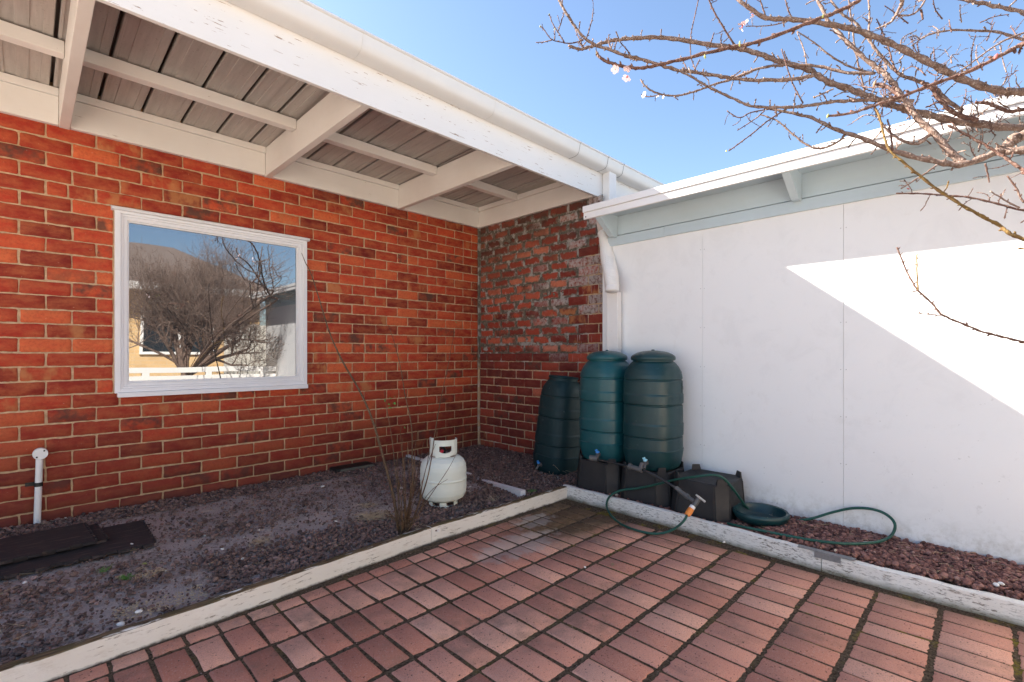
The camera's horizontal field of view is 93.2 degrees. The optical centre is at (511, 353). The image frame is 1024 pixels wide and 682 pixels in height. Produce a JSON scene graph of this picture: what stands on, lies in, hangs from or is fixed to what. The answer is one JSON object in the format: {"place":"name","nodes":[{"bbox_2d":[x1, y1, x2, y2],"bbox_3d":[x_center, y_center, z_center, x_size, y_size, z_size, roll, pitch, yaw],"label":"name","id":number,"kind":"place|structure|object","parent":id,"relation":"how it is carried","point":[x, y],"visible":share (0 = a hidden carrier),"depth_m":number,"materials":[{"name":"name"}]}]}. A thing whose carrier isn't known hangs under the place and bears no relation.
{"place":"outdoors","nodes":[
{"label":"outdoors","id":0,"kind":"place"},
{"bbox_2d":[0,444,577,664],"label":"gravel","id":1,"kind":"structure","parent":0,"point":[275,558],"depth_m":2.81,"materials":[{"name":"grey gravel"}]},
{"bbox_2d":[0,520,155,578],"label":"rubber mat","id":2,"kind":"object","parent":1,"relation":"on","point":[138,534],"visible":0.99,"depth_m":2.46,"materials":[{"name":"black rubber"}]},
{"bbox_2d":[2,523,108,564],"bbox_3d":[-2.702,0.991,2.199,0.354,0.013,1.314,0,0,41],"label":"rubber mat","id":3,"kind":"object","parent":2,"relation":"on","point":[102,536],"visible":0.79,"depth_m":2.60,"materials":[{"name":"black rubber"}]},
{"bbox_2d":[0,522,97,564],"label":"rubber mat","id":4,"kind":"object","parent":3,"relation":"on","point":[32,544],"visible":1,"depth_m":2.50,"materials":[{"name":"black rubber"}]},
{"bbox_2d":[96,564,112,573],"bbox_3d":[-1.903,1.006,2.266,0.051,0.026,0.068,0,0,45],"label":"green weed","id":5,"kind":"object","parent":1,"relation":"on","point":[105,570],"visible":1,"depth_m":2.26,"materials":[{"name":"green plant"}]},
{"bbox_2d":[116,621,124,625],"bbox_3d":[-1.445,0.998,1.789,0.022,0.016,0.024,0,0,45],"label":"pale stone","id":6,"kind":"object","parent":1,"relation":"on","point":[121,623],"visible":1,"depth_m":1.78,"materials":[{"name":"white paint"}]},
{"bbox_2d":[118,573,134,579],"bbox_3d":[-1.735,1.003,2.177,0.071,0.031,0.065,0,0,-21],"label":"green weed","id":7,"kind":"object","parent":1,"relation":"on","point":[125,577],"visible":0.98,"depth_m":2.18,"materials":[{"name":"green plant"}]},
{"bbox_2d":[135,566,172,578],"bbox_3d":[-1.644,0.993,2.198,0.169,0.052,0.114,0,0,-2],"label":"dry grass tuft","id":8,"kind":"object","parent":1,"relation":"on","point":[151,570],"visible":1,"depth_m":2.21,"materials":[{"name":"plant"}]},
{"bbox_2d":[112,584,206,621],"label":"seed litter","id":9,"kind":"object","parent":1,"relation":"on","point":[131,608],"visible":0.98,"depth_m":1.93,"materials":[{"name":"plant"}]},
{"bbox_2d":[248,533,275,547],"bbox_3d":[-1.353,0.995,2.620,0.140,0.049,0.187,0,0,-29],"label":"dry grass tuft","id":10,"kind":"object","parent":1,"relation":"on","point":[261,540],"visible":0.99,"depth_m":2.60,"materials":[{"name":"plant"}]},
{"bbox_2d":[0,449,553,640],"bbox_3d":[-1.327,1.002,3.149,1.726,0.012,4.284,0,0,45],"label":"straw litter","id":11,"kind":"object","parent":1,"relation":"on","point":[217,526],"visible":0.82,"depth_m":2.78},
{"bbox_2d":[329,461,373,472],"bbox_3d":[-1.413,1.003,4.284,0.144,0.034,0.350,0,0,45],"label":"vent cover","id":12,"kind":"object","parent":1,"relation":"on","point":[352,466],"visible":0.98,"depth_m":4.24,"materials":[{"name":"black metal"}]},
{"bbox_2d":[353,500,383,508],"bbox_3d":[-0.955,1.008,3.248,0.163,0.022,0.208,0,0,45],"label":"dry grass tuft","id":13,"kind":"object","parent":1,"relation":"on","point":[366,504],"visible":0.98,"depth_m":3.23,"materials":[{"name":"plant"}]},
{"bbox_2d":[352,507,394,522],"bbox_3d":[-0.853,0.997,3.034,0.340,0.044,0.284,0,0,22],"label":"dry grass tuft","id":14,"kind":"object","parent":1,"relation":"on","point":[373,516],"visible":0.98,"depth_m":3.01,"materials":[{"name":"plant"}]},
{"bbox_2d":[302,255,457,534],"bbox_3d":[-0.769,0.204,2.875,1.094,1.659,0.425,0,0,19],"label":"bare shrub","id":15,"kind":"object","parent":1,"relation":"on","point":[402,527],"visible":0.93,"depth_m":2.77,"materials":[{"name":"brown plant"}]},
{"bbox_2d":[406,454,471,474],"bbox_3d":[-0.699,1.012,4.424,0.034,0.032,1.030,0,0,-43],"label":"timber offcut","id":16,"kind":"object","parent":1,"relation":"on","point":[417,458],"visible":0.29,"depth_m":4.63,"materials":[{"name":"white wood"}]},
{"bbox_2d":[420,437,466,507],"bbox_3d":[-0.465,0.788,3.283,0.315,0.456,0.315,0,0,45],"label":"gas cylinder","id":17,"kind":"object","parent":1,"relation":"on","point":[452,488],"visible":0.9,"depth_m":3.17,"materials":[{"name":"white metal"}]},
{"bbox_2d":[477,478,524,497],"bbox_3d":[-0.095,1.000,3.691,0.042,0.055,0.597,0,0,-36],"label":"timber offcut","id":18,"kind":"object","parent":1,"relation":"on","point":[519,492],"visible":0.57,"depth_m":3.56,"materials":[{"name":"white wood"}]},
{"bbox_2d":[533,375,580,474],"bbox_3d":[0.385,0.612,4.221,0.387,0.854,0.443,0,0,45],"label":"rainwater barrel","id":19,"kind":"object","parent":1,"relation":"on","point":[557,438],"visible":0.91,"depth_m":4.09,"materials":[{"name":"green plastic"}]},
{"bbox_2d":[50,499,1023,681],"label":"paving","id":20,"kind":"structure","parent":0,"point":[269,664],"depth_m":1.90,"materials":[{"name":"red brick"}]},
{"bbox_2d":[65,502,1020,681],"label":"grit","id":21,"kind":"object","parent":20,"relation":"on","point":[580,611],"visible":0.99,"depth_m":2.08,"materials":[{"name":"gravel"}]},
{"bbox_2d":[605,474,896,544],"bbox_3d":[1.303,0.891,2.872,1.582,0.348,0.482,0,0,26],"label":"garden hose","id":22,"kind":"object","parent":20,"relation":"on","point":[891,535],"visible":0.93,"depth_m":2.78,"materials":[{"name":"green rubber"}]},
{"bbox_2d":[307,0,1023,184],"label":"sky","id":23,"kind":"structure","parent":0,"point":[491,46],"materials":[{"name":"blue"}]},
{"bbox_2d":[830,545,1021,599],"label":"gravel bed soil","id":24,"kind":"structure","parent":0,"point":[952,583],"depth_m":2.18,"materials":[{"name":"brown soil"}]},
{"bbox_2d":[581,488,1023,600],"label":"gravel","id":25,"kind":"structure","parent":24,"relation":"on","point":[981,572],"depth_m":2.34,"materials":[{"name":"brown gravel"}]},
{"bbox_2d":[576,453,626,496],"bbox_3d":[0.714,0.890,3.660,0.380,0.277,0.380,0,0,45],"label":"barrel stand","id":26,"kind":"object","parent":25,"relation":"on","point":[602,477],"visible":0.44,"depth_m":3.50,"materials":[{"name":"black plastic"}]},
{"bbox_2d":[579,350,628,461],"bbox_3d":[0.702,0.379,3.643,0.373,0.818,0.417,0,0,45],"label":"rainwater barrel","id":27,"kind":"object","parent":26,"relation":"on","point":[601,390],"visible":0.78,"depth_m":3.50,"materials":[{"name":"teal plastic"}]},
{"bbox_2d":[589,455,705,516],"bbox_3d":[0.821,0.826,3.115,0.099,0.244,0.870,0,0,-38],"label":"connecting pipe","id":28,"kind":"object","parent":27,"relation":"attached to","point":[691,507],"visible":1,"depth_m":3.00,"materials":[{"name":"black plastic"}]},
{"bbox_2d":[620,460,683,506],"bbox_3d":[0.987,0.890,3.388,0.380,0.277,0.380,0,0,45],"label":"barrel stand","id":29,"kind":"object","parent":25,"relation":"on","point":[659,495],"visible":0.48,"depth_m":3.23,"materials":[{"name":"black plastic"}]},
{"bbox_2d":[623,350,683,471],"bbox_3d":[0.971,0.379,3.375,0.373,0.818,0.417,0,0,45],"label":"rainwater barrel","id":30,"kind":"object","parent":29,"relation":"on","point":[653,423],"visible":0.98,"depth_m":3.24,"materials":[{"name":"green plastic"}]},
{"bbox_2d":[671,464,744,522],"bbox_3d":[1.252,0.890,3.095,0.380,0.277,0.380,0,0,45],"label":"barrel stand","id":31,"kind":"object","parent":25,"relation":"on","point":[718,495],"visible":0.77,"depth_m":2.96,"materials":[{"name":"black plastic"}]},
{"bbox_2d":[732,502,789,526],"bbox_3d":[1.469,0.958,2.864,0.303,0.072,0.303,0,0,45],"label":"plant saucer","id":32,"kind":"object","parent":25,"relation":"on","point":[756,514],"visible":0.98,"depth_m":2.88,"materials":[{"name":"green plastic"}]},
{"bbox_2d":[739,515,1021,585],"bbox_3d":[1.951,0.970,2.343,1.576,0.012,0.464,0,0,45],"label":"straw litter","id":33,"kind":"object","parent":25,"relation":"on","point":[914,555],"visible":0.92,"depth_m":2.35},
{"label":"ground","id":34,"kind":"structure","parent":0,"visible":0},
{"bbox_2d":[0,526,430,681],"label":"edging board","id":35,"kind":"object","parent":34,"relation":"on","point":[65,660],"visible":0.84,"depth_m":1.88,"materials":[{"name":"white wood"}]},
{"bbox_2d":[0,0,664,527],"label":"brick house","id":36,"kind":"structure","parent":34,"relation":"on","point":[188,188],"depth_m":3.50,"materials":[{"name":"brick"}]},
{"bbox_2d":[25,448,47,523],"bbox_3d":[-2.852,0.798,2.908,0.056,0.465,0.100,0,0,45],"label":"capped pipe","id":37,"kind":"object","parent":36,"relation":"attached to","point":[39,455],"visible":0.98,"depth_m":2.90,"materials":[{"name":"white plastic"}]},
{"bbox_2d":[111,205,309,397],"bbox_3d":[-2.175,-0.345,3.629,0.112,1.264,1.284,0,0,45],"label":"window","id":38,"kind":"structure","parent":36,"relation":"in","point":[201,306],"depth_m":3.56,"materials":[{"name":"paint"}]},
{"bbox_2d":[428,486,566,543],"bbox_3d":[-0.040,1.050,3.181,1.203,0.139,0.051,0,0,-44],"label":"edging board","id":39,"kind":"object","parent":34,"relation":"on","point":[450,528],"visible":0.81,"depth_m":3.08,"materials":[{"name":"white paint"}]},
{"bbox_2d":[563,484,821,570],"bbox_3d":[0.970,1.048,3.020,0.057,0.143,1.681,0,0,-43],"label":"edging board","id":40,"kind":"object","parent":34,"relation":"on","point":[784,550],"visible":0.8,"depth_m":2.83,"materials":[{"name":"grey wood"}]},
{"bbox_2d":[536,0,1023,343],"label":"fruit tree","id":41,"kind":"object","parent":34,"relation":"on","point":[1005,148],"visible":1,"depth_m":1.98,"materials":[{"name":"brown plant"}]},
{"bbox_2d":[583,95,1023,564],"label":"white annexe","id":42,"kind":"structure","parent":34,"relation":"on","point":[774,305],"depth_m":2.73,"materials":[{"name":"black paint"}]},
{"bbox_2d":[797,544,1023,626],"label":"edging board","id":43,"kind":"object","parent":34,"relation":"on","point":[997,607],"visible":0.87,"depth_m":2.11,"materials":[{"name":"white wood"}]}
]}

